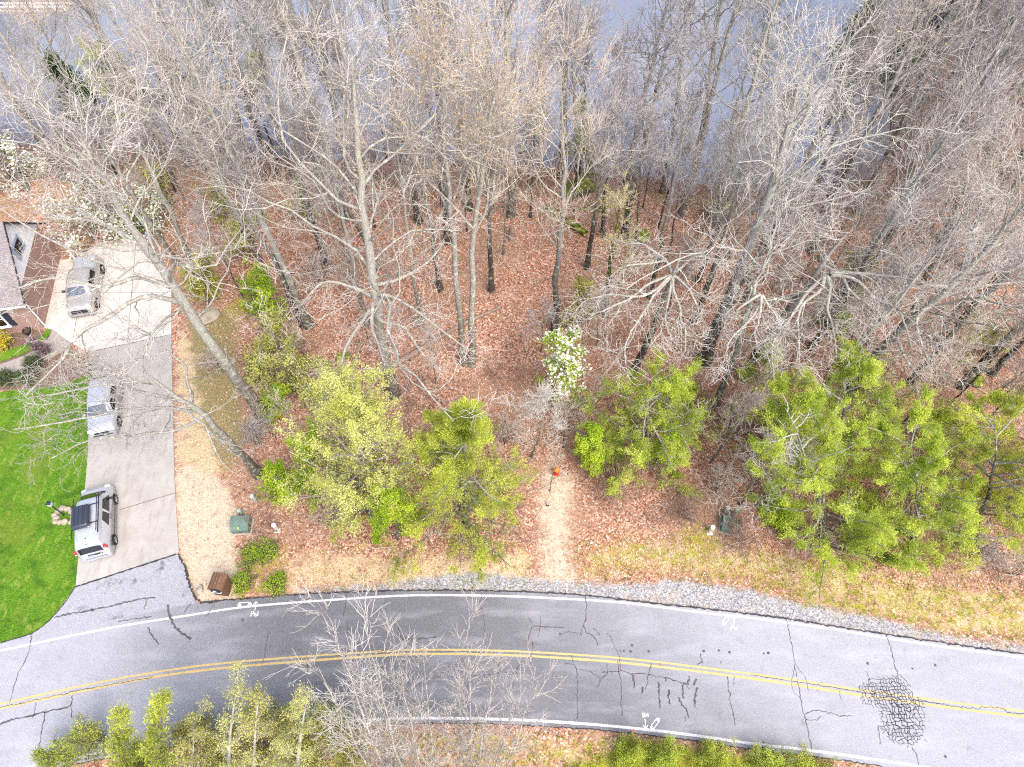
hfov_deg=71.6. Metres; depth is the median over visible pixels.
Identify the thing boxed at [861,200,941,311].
bare tree
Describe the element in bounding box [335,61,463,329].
bare tree
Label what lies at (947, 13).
bare tree
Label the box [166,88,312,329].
bare tree
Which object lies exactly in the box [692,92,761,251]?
bare tree
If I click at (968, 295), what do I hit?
bare tree
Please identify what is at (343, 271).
bare tree
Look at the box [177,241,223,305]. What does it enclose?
leafing shrub
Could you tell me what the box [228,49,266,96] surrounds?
leafing shrub
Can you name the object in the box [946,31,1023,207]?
bare tree
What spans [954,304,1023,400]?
bare tree
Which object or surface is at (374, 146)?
bare tree
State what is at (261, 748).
roadside shrub
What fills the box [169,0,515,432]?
bare tree
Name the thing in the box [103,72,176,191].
bare tree
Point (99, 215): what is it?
flowering dogwood
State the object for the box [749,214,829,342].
bare tree
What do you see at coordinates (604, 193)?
bare tree
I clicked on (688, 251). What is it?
bare tree
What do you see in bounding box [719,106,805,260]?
bare tree
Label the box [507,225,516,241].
tree stump
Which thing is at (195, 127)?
bare tree
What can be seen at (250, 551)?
ground plant
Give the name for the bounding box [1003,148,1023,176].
bare tree
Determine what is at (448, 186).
bare tree
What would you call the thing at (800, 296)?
bare tree
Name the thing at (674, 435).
leafing shrub
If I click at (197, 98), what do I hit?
bare tree
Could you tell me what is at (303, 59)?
bare tree
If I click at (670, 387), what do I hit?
evergreen tree
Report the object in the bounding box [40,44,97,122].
evergreen tree
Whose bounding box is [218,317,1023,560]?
brush
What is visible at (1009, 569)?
bare shrub
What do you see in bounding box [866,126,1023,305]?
bare tree
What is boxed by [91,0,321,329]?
bare tree
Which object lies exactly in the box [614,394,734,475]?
bare shrub
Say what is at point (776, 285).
rock
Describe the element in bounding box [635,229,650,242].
rock
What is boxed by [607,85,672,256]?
bare tree
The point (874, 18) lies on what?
bare tree
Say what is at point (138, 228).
leafing shrub
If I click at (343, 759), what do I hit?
roadside shrub
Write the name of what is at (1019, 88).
bare tree
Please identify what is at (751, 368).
evergreen tree
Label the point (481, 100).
bare tree
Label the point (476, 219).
bare tree
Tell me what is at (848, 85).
bare tree
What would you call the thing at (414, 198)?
bare tree
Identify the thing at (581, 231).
mossy log
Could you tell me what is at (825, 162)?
bare tree
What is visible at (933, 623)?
verge grass
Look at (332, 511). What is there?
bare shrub
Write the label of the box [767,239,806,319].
bare tree
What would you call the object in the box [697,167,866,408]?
bare tree
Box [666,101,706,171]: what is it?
bare tree
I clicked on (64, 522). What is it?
rock
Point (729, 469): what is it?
bare shrub
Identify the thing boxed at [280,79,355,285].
bare tree
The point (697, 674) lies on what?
road
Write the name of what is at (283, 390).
leafing shrub
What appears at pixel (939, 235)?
bare tree
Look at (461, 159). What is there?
bare tree
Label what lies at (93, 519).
parked van
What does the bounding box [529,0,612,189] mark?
bare tree
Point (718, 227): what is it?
bare tree
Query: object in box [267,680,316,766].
tree
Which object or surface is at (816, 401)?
evergreen tree
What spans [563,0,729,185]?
bare tree
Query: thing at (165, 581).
driveway apron
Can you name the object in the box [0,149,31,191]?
bare tree
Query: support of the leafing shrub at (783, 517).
on the ground at (200, 558)
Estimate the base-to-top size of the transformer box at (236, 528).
0.772 m
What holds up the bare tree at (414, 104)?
on the ground at (200, 558)
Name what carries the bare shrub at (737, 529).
on the ground at (200, 558)
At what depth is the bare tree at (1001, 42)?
41.14 m
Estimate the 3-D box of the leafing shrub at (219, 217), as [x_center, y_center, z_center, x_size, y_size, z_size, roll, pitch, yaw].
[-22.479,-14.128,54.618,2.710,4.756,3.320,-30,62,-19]
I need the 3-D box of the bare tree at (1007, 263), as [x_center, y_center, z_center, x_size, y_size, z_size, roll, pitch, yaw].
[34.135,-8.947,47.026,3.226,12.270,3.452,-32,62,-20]
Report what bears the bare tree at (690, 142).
on the ground at (200, 558)
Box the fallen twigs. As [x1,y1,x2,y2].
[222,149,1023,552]
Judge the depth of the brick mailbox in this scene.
39.27 m
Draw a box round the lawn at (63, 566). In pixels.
[0,374,88,641]
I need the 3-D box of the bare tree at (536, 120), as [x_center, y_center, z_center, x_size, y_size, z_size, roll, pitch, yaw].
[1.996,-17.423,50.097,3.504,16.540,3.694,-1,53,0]
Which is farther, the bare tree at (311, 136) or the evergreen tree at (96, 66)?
the evergreen tree at (96, 66)
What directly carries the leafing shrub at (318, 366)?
on the ground at (200, 558)
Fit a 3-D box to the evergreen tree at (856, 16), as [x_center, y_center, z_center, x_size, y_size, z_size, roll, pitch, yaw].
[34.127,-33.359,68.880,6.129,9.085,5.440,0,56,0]
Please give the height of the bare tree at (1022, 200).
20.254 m
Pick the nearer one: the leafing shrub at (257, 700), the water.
the leafing shrub at (257, 700)
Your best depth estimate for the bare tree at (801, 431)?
41.32 m
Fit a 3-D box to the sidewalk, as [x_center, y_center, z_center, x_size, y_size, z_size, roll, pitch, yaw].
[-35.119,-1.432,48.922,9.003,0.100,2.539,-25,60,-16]
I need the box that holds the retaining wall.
[95,238,127,245]
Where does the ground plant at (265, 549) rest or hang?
on the ground at (200, 558)
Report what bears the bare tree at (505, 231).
on the ground at (200, 558)
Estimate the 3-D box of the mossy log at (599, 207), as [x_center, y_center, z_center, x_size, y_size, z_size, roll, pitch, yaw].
[6.588,-13.950,57.038,3.348,0.236,0.710,0,56,0]
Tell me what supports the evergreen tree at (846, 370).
on the ground at (200, 558)
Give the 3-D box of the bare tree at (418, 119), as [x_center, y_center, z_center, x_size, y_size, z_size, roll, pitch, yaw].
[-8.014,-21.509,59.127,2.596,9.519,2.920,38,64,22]
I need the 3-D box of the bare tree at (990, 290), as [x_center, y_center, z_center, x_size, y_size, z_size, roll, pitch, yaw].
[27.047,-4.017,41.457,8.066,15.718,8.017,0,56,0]
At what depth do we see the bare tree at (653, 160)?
53.59 m
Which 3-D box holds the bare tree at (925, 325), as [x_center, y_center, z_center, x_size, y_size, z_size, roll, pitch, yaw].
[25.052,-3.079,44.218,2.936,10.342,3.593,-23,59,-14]
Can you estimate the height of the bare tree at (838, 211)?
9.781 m
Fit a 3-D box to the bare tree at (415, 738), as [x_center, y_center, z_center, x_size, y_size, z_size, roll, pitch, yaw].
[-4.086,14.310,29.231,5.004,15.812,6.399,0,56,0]
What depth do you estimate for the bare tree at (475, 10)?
50.16 m
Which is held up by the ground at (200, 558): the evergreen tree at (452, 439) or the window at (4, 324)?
the evergreen tree at (452, 439)
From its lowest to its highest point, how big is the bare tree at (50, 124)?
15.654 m
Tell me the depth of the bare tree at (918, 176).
35.22 m
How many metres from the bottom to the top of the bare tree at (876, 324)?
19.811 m
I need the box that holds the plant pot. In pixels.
[22,327,31,335]
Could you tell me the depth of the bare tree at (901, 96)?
61.68 m
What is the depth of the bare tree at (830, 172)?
56.21 m
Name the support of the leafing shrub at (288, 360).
on the ground at (200, 558)
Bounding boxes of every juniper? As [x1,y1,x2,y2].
[611,730,652,766]
[647,732,689,766]
[690,735,748,766]
[743,741,798,766]
[795,740,839,766]
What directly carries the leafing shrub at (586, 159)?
on the ground at (200, 558)
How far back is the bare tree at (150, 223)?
41.29 m
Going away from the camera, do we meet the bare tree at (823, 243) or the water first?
the bare tree at (823, 243)
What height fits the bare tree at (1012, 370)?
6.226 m
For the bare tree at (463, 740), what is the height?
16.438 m
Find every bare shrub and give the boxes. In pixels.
[59,346,101,380]
[81,355,126,386]
[187,345,235,375]
[227,267,330,407]
[232,411,282,452]
[292,247,341,297]
[302,485,354,542]
[482,407,533,463]
[543,387,603,454]
[597,455,645,503]
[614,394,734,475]
[660,487,707,535]
[696,455,746,521]
[720,507,763,564]
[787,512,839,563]
[955,512,1010,574]
[980,538,1023,589]
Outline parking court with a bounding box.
[44,242,171,351]
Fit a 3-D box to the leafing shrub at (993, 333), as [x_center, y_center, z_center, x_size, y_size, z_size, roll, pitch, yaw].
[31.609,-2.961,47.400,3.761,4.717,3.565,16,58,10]
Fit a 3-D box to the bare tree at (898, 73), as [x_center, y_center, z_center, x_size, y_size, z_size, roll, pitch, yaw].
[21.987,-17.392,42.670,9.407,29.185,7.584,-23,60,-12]
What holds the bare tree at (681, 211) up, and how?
on the ground at (200, 558)
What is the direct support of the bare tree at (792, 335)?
on the ground at (200, 558)
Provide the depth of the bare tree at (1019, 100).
59.06 m
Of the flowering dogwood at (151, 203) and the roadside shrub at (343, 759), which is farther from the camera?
the flowering dogwood at (151, 203)
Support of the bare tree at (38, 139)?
on the ground at (200, 558)
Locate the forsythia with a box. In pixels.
[0,330,13,352]
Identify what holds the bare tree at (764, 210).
on the ground at (200, 558)
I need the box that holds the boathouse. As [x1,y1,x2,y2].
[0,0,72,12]
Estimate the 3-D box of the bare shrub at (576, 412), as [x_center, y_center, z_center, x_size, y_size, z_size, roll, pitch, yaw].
[3.928,2.495,44.437,4.248,3.894,4.776,-9,57,-6]
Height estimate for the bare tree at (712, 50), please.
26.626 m
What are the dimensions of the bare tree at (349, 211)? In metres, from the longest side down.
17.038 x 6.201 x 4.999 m
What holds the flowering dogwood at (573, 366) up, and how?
on the ground at (200, 558)
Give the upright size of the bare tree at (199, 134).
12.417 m
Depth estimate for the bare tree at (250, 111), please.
57.86 m
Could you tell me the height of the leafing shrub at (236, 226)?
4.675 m
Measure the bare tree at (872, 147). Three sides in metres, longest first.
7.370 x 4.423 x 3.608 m
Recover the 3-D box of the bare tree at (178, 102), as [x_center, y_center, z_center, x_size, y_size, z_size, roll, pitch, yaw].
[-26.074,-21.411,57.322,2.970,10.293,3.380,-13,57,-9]
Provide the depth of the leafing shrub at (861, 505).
39.53 m
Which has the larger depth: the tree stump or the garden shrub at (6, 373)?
the tree stump
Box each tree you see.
[0,0,101,193]
[0,0,116,174]
[0,16,180,265]
[0,26,300,429]
[0,47,122,238]
[0,72,39,145]
[0,79,70,182]
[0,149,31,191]
[0,291,264,492]
[30,0,168,155]
[38,14,224,277]
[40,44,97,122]
[56,0,192,167]
[72,0,266,225]
[83,0,263,262]
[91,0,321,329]
[92,0,227,151]
[92,40,154,115]
[99,699,142,766]
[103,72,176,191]
[108,0,262,183]
[112,84,176,180]
[116,80,184,199]
[135,686,189,766]
[146,60,204,164]
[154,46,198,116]
[166,81,214,191]
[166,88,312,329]
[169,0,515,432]
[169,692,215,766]
[172,65,235,176]
[177,79,232,218]
[180,0,295,182]
[181,186,243,297]
[190,0,270,157]
[198,0,330,265]
[201,131,237,190]
[206,10,279,162]
[219,0,351,221]
[222,90,249,162]
[226,47,277,173]
[245,0,319,163]
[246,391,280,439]
[248,60,425,326]
[251,0,357,195]
[257,0,320,151]
[261,97,283,141]
[263,569,439,766]
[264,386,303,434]
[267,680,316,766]
[268,75,380,271]
[271,54,325,192]
[272,353,435,556]
[277,113,315,166]
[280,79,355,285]
[283,16,345,169]
[285,320,310,359]
[296,0,456,224]
[297,0,364,162]
[302,100,334,204]
[303,0,528,366]
[307,153,343,229]
[309,17,383,204]
[320,36,353,141]
[327,257,362,300]
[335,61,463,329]
[339,104,375,227]
[345,1,506,292]
[346,0,430,180]
[351,297,369,345]
[352,608,470,766]
[355,45,388,158]
[363,112,384,175]
[371,0,565,367]
[373,244,408,295]
[379,393,541,585]
[386,0,449,185]
[391,65,435,165]
[393,0,511,245]
[403,0,443,143]
[405,85,431,163]
[406,0,497,212]
[408,308,443,384]
[413,119,454,207]
[420,580,567,766]
[429,0,478,178]
[437,66,542,292]
[439,0,534,173]
[448,108,472,231]
[453,0,577,218]
[460,45,516,207]
[465,61,541,254]
[479,0,643,332]
[494,377,571,459]
[509,68,546,165]
[518,16,564,217]
[518,110,553,194]
[519,0,581,167]
[520,293,558,352]
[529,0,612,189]
[531,0,612,178]
[533,440,570,491]
[537,109,554,178]
[541,207,756,387]
[549,54,650,237]
[551,387,579,447]
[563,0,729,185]
[565,0,733,240]
[566,74,686,270]
[567,0,612,175]
[568,341,720,506]
[574,283,611,346]
[580,0,976,367]
[583,29,638,170]
[585,371,604,407]
[595,165,655,317]
[607,0,758,193]
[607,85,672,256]
[639,0,777,175]
[641,122,665,207]
[645,94,687,182]
[647,75,719,299]
[648,70,726,228]
[651,0,923,237]
[658,121,710,263]
[661,232,706,314]
[664,0,778,218]
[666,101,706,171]
[675,124,719,171]
[690,106,786,326]
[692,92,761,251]
[693,177,762,305]
[694,91,784,282]
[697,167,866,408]
[702,336,824,487]
[704,99,753,212]
[705,378,773,463]
[709,0,844,196]
[714,180,961,399]
[717,113,846,338]
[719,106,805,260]
[726,423,812,526]
[729,359,784,434]
[735,96,779,187]
[741,8,857,303]
[743,375,909,608]
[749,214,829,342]
[751,81,810,213]
[752,89,790,192]
[752,312,819,391]
[761,169,824,285]
[763,432,820,503]
[764,0,972,252]
[765,416,815,450]
[766,149,1023,412]
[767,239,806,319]
[780,11,903,208]
[781,334,910,507]
[788,259,839,368]
[792,186,857,298]
[795,0,1013,253]
[798,177,856,284]
[800,0,922,225]
[807,40,1023,351]
[815,94,1023,406]
[818,150,843,190]
[819,108,872,212]
[828,0,887,79]
[828,247,931,370]
[829,68,1016,307]
[830,181,943,326]
[831,0,941,193]
[832,161,893,267]
[835,125,898,243]
[837,383,1023,583]
[840,130,896,196]
[840,260,900,351]
[846,353,927,437]
[849,138,1021,342]
[851,0,1018,214]
[860,63,924,185]
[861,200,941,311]
[866,23,922,93]
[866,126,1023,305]
[869,0,1023,264]
[872,0,1023,171]
[875,125,982,281]
[882,268,961,380]
[884,0,1023,237]
[884,73,950,198]
[893,0,961,108]
[899,177,1002,324]
[899,305,1002,428]
[901,0,971,32]
[904,0,951,84]
[904,208,1023,394]
[909,424,961,476]
[912,0,1023,179]
[920,90,1023,280]
[920,386,1023,577]
[922,91,1011,242]
[924,2,1023,188]
[929,0,999,117]
[929,133,1023,345]
[930,227,1023,390]
[933,14,1023,266]
[934,51,1023,237]
[935,0,953,33]
[938,1,978,60]
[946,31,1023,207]
[948,0,1022,142]
[949,1,1023,170]
[949,465,988,491]
[954,208,1023,323]
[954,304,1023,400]
[956,2,1008,96]
[967,353,1023,414]
[968,1,1006,56]
[968,198,1023,310]
[972,383,1023,537]
[978,213,1023,295]
[983,96,1022,149]
[983,113,1023,248]
[986,289,1023,377]
[990,70,1023,122]
[1002,356,1023,396]
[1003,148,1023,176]
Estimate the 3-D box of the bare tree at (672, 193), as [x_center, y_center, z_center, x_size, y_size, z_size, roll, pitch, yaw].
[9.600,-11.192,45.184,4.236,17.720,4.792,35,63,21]
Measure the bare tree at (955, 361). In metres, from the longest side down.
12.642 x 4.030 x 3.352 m
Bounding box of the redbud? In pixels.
[22,335,51,356]
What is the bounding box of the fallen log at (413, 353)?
[362,306,499,383]
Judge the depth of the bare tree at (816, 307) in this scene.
43.64 m
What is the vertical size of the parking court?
0.124 m
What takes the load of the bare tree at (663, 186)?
on the ground at (200, 558)
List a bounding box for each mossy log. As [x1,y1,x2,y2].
[544,205,587,235]
[573,206,610,211]
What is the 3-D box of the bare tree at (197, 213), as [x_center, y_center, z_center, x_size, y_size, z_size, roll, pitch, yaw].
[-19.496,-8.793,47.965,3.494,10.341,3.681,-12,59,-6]
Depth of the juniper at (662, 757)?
34.62 m
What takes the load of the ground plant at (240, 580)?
on the ground at (200, 558)
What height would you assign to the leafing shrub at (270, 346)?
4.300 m
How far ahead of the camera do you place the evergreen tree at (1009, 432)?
39.89 m
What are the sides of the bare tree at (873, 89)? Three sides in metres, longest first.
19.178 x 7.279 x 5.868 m
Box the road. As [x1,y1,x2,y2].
[0,589,1023,766]
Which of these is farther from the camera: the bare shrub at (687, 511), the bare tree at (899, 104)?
the bare tree at (899, 104)
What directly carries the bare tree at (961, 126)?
on the ground at (200, 558)
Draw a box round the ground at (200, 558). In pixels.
[0,0,1023,766]
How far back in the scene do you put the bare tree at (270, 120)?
60.47 m
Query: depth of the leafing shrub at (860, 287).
50.02 m
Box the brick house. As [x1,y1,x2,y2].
[0,221,60,332]
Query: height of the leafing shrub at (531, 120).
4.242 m
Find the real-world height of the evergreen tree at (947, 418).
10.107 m
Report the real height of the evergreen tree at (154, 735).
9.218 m
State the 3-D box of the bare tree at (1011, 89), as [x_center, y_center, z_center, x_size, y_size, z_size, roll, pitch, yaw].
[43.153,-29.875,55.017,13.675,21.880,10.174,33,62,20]
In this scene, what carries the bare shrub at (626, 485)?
on the ground at (200, 558)
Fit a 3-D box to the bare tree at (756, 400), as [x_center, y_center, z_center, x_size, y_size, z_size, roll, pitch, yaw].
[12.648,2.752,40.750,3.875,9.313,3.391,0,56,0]
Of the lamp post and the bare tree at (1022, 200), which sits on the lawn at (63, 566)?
the lamp post
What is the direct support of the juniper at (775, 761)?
on the ground at (200, 558)
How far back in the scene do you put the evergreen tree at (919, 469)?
36.80 m
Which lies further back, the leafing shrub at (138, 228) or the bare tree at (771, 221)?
the leafing shrub at (138, 228)
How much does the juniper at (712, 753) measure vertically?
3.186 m
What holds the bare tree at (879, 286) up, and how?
on the ground at (200, 558)
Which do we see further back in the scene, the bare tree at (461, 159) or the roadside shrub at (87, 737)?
the bare tree at (461, 159)
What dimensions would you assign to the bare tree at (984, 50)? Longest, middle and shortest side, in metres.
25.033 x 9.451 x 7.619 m
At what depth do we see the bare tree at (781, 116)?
53.57 m
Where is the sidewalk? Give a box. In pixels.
[0,330,69,371]
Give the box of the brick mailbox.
[207,572,232,595]
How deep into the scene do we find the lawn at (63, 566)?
43.03 m
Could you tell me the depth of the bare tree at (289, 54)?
52.72 m
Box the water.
[0,0,899,193]
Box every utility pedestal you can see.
[237,508,243,515]
[250,494,257,502]
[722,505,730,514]
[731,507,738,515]
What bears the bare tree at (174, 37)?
on the ground at (200, 558)
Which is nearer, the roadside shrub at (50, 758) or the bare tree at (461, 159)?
the roadside shrub at (50, 758)
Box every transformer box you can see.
[229,515,254,535]
[718,514,741,537]
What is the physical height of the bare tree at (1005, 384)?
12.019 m
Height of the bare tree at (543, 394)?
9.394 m
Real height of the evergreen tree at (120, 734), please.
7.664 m
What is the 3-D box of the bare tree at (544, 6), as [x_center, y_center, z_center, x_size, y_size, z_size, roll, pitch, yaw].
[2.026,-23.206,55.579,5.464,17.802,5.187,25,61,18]
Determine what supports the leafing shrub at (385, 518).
on the ground at (200, 558)
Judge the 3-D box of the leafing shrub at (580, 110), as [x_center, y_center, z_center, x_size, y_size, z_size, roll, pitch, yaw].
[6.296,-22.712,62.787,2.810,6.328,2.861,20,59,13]
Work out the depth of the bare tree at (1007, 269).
47.77 m
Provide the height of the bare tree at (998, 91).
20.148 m
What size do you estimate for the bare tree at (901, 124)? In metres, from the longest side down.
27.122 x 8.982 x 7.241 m
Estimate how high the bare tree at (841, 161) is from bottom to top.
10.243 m
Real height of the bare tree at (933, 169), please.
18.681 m
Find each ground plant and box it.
[230,570,258,597]
[234,537,266,572]
[254,532,280,564]
[257,569,287,600]
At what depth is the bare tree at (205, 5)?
48.40 m
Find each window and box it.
[0,314,12,328]
[11,234,24,260]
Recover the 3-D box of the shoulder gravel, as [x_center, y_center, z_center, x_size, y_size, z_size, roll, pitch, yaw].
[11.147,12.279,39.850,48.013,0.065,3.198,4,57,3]
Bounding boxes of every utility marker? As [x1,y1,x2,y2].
[271,523,280,532]
[706,525,714,534]
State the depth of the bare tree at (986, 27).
66.56 m
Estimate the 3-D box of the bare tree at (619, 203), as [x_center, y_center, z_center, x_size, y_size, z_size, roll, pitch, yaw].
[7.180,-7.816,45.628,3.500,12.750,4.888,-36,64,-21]
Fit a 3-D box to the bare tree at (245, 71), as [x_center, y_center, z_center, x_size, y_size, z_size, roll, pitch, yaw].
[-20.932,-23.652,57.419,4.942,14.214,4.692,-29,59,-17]
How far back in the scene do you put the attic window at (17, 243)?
48.65 m
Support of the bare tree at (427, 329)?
on the ground at (200, 558)
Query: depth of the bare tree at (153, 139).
53.05 m
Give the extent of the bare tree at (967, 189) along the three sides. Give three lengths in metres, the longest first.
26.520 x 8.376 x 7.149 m
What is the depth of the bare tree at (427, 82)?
54.29 m
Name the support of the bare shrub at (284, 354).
on the ground at (200, 558)
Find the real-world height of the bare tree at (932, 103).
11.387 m
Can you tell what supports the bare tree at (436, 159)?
on the ground at (200, 558)
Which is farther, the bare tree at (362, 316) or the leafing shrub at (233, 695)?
the bare tree at (362, 316)
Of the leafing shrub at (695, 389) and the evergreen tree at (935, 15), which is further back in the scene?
the evergreen tree at (935, 15)
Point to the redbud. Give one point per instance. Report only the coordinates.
(39, 347)
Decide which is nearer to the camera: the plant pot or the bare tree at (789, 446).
the bare tree at (789, 446)
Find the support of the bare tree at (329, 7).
on the ground at (200, 558)
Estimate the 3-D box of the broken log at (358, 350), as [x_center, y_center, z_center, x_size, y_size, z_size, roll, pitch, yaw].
[-11.010,-1.489,48.666,1.082,0.443,3.593,0,56,0]
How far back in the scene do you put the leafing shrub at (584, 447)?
41.37 m
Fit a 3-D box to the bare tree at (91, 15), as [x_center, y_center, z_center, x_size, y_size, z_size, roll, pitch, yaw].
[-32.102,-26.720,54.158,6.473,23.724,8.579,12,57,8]
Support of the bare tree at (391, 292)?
on the ground at (200, 558)
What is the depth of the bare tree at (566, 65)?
50.81 m
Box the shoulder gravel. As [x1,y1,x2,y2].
[284,567,1023,650]
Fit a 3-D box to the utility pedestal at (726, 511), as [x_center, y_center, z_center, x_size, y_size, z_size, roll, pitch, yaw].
[12.800,7.583,42.355,0.243,1.030,0.257,14,58,9]
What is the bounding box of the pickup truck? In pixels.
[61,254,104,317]
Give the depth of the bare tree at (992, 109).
47.56 m
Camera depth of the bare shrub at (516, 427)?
43.98 m
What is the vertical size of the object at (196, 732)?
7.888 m
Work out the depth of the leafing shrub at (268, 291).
48.35 m
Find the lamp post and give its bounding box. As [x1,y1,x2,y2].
[45,501,64,515]
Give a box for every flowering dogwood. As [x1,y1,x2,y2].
[0,127,51,196]
[30,163,131,260]
[103,183,168,242]
[534,324,591,408]
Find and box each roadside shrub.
[28,726,82,766]
[60,710,109,766]
[118,721,174,766]
[167,703,216,756]
[188,745,240,766]
[199,707,248,765]
[233,698,287,750]
[233,733,289,766]
[262,700,318,745]
[286,735,331,766]
[301,699,352,753]
[327,729,367,766]
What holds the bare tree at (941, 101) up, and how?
on the ground at (200, 558)
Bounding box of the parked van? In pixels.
[71,484,117,562]
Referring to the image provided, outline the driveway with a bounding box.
[76,335,178,585]
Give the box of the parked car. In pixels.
[83,375,123,438]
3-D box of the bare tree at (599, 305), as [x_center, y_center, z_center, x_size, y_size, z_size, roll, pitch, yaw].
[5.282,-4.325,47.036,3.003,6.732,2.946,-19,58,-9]
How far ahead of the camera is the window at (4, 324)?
49.49 m
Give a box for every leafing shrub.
[67,37,154,134]
[124,202,144,231]
[134,159,176,204]
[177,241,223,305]
[191,171,237,223]
[202,657,250,766]
[217,210,260,267]
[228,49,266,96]
[231,680,284,766]
[232,261,273,317]
[238,343,281,394]
[249,281,293,328]
[250,306,299,352]
[253,458,301,508]
[256,380,291,428]
[260,415,346,514]
[265,726,311,766]
[269,341,318,399]
[285,178,323,219]
[290,355,347,409]
[362,479,434,546]
[521,103,545,138]
[558,273,600,328]
[567,96,594,152]
[569,129,599,178]
[570,419,614,476]
[643,419,692,479]
[674,363,700,412]
[705,191,735,220]
[759,490,805,539]
[823,304,854,338]
[837,248,880,300]
[844,498,909,569]
[918,397,973,463]
[957,308,1010,375]
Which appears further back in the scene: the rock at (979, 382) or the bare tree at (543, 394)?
the rock at (979, 382)
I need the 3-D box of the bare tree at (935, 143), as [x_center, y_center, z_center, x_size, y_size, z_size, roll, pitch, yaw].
[23.451,-10.518,44.266,5.279,18.704,6.185,-27,62,-19]
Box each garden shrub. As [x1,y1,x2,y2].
[0,365,18,388]
[10,366,39,387]
[19,349,44,373]
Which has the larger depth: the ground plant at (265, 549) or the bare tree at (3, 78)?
the bare tree at (3, 78)
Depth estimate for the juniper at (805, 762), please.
34.77 m
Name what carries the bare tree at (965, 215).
on the ground at (200, 558)
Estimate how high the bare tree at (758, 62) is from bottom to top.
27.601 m
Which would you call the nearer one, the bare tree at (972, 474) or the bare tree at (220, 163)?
the bare tree at (972, 474)
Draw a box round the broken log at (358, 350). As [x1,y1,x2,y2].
[346,341,361,379]
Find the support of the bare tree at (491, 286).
on the ground at (200, 558)
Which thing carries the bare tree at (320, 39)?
on the ground at (200, 558)
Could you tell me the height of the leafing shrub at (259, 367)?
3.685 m
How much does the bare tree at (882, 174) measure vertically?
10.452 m
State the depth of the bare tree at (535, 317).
45.79 m
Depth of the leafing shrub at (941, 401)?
42.77 m
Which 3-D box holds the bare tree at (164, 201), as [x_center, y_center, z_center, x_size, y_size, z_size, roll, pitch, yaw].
[-22.624,-13.409,44.969,11.269,20.205,8.632,-27,61,-17]
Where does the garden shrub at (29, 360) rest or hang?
on the ground at (200, 558)
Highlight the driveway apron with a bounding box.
[0,553,217,643]
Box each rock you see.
[59,505,66,511]
[61,518,67,525]
[196,584,203,594]
[200,306,219,324]
[230,357,237,364]
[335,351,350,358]
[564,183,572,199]
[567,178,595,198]
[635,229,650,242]
[770,283,784,289]
[813,309,830,323]
[965,368,984,387]
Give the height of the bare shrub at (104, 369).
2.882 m
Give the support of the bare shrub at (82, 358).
on the ground at (200, 558)
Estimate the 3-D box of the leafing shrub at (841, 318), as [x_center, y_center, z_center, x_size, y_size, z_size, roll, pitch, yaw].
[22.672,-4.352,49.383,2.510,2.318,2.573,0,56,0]
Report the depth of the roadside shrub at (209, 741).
33.67 m
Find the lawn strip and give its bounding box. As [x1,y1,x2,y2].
[0,328,51,361]
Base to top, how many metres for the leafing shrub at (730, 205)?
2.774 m
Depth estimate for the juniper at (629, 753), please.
34.93 m
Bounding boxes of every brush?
[0,101,925,228]
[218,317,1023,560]
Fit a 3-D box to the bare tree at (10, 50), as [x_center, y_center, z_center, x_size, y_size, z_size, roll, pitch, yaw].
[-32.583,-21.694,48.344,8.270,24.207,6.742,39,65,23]
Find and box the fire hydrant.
[553,467,559,475]
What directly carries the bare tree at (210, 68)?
on the ground at (200, 558)
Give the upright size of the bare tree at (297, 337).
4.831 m
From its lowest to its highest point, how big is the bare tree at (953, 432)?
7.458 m
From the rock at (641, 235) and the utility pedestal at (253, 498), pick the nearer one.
the utility pedestal at (253, 498)
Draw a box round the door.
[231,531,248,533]
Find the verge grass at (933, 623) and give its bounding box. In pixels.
[107,527,1023,766]
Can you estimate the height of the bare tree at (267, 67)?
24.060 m
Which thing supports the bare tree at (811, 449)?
on the ground at (200, 558)
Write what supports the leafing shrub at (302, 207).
on the ground at (200, 558)
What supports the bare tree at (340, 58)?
on the ground at (200, 558)
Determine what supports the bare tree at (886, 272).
on the ground at (200, 558)
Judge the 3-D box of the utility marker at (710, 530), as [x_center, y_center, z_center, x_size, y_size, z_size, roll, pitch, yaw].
[11.710,8.603,41.710,0.340,0.980,0.300,0,56,0]
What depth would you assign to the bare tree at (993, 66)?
45.27 m
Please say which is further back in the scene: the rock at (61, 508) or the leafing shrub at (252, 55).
the leafing shrub at (252, 55)
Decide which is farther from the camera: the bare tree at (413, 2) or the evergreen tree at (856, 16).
the evergreen tree at (856, 16)
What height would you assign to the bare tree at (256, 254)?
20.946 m
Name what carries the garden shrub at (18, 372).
on the ground at (200, 558)
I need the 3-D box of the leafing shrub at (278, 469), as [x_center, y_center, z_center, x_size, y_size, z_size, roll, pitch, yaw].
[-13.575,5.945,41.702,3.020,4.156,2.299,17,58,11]
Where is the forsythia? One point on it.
(4, 338)

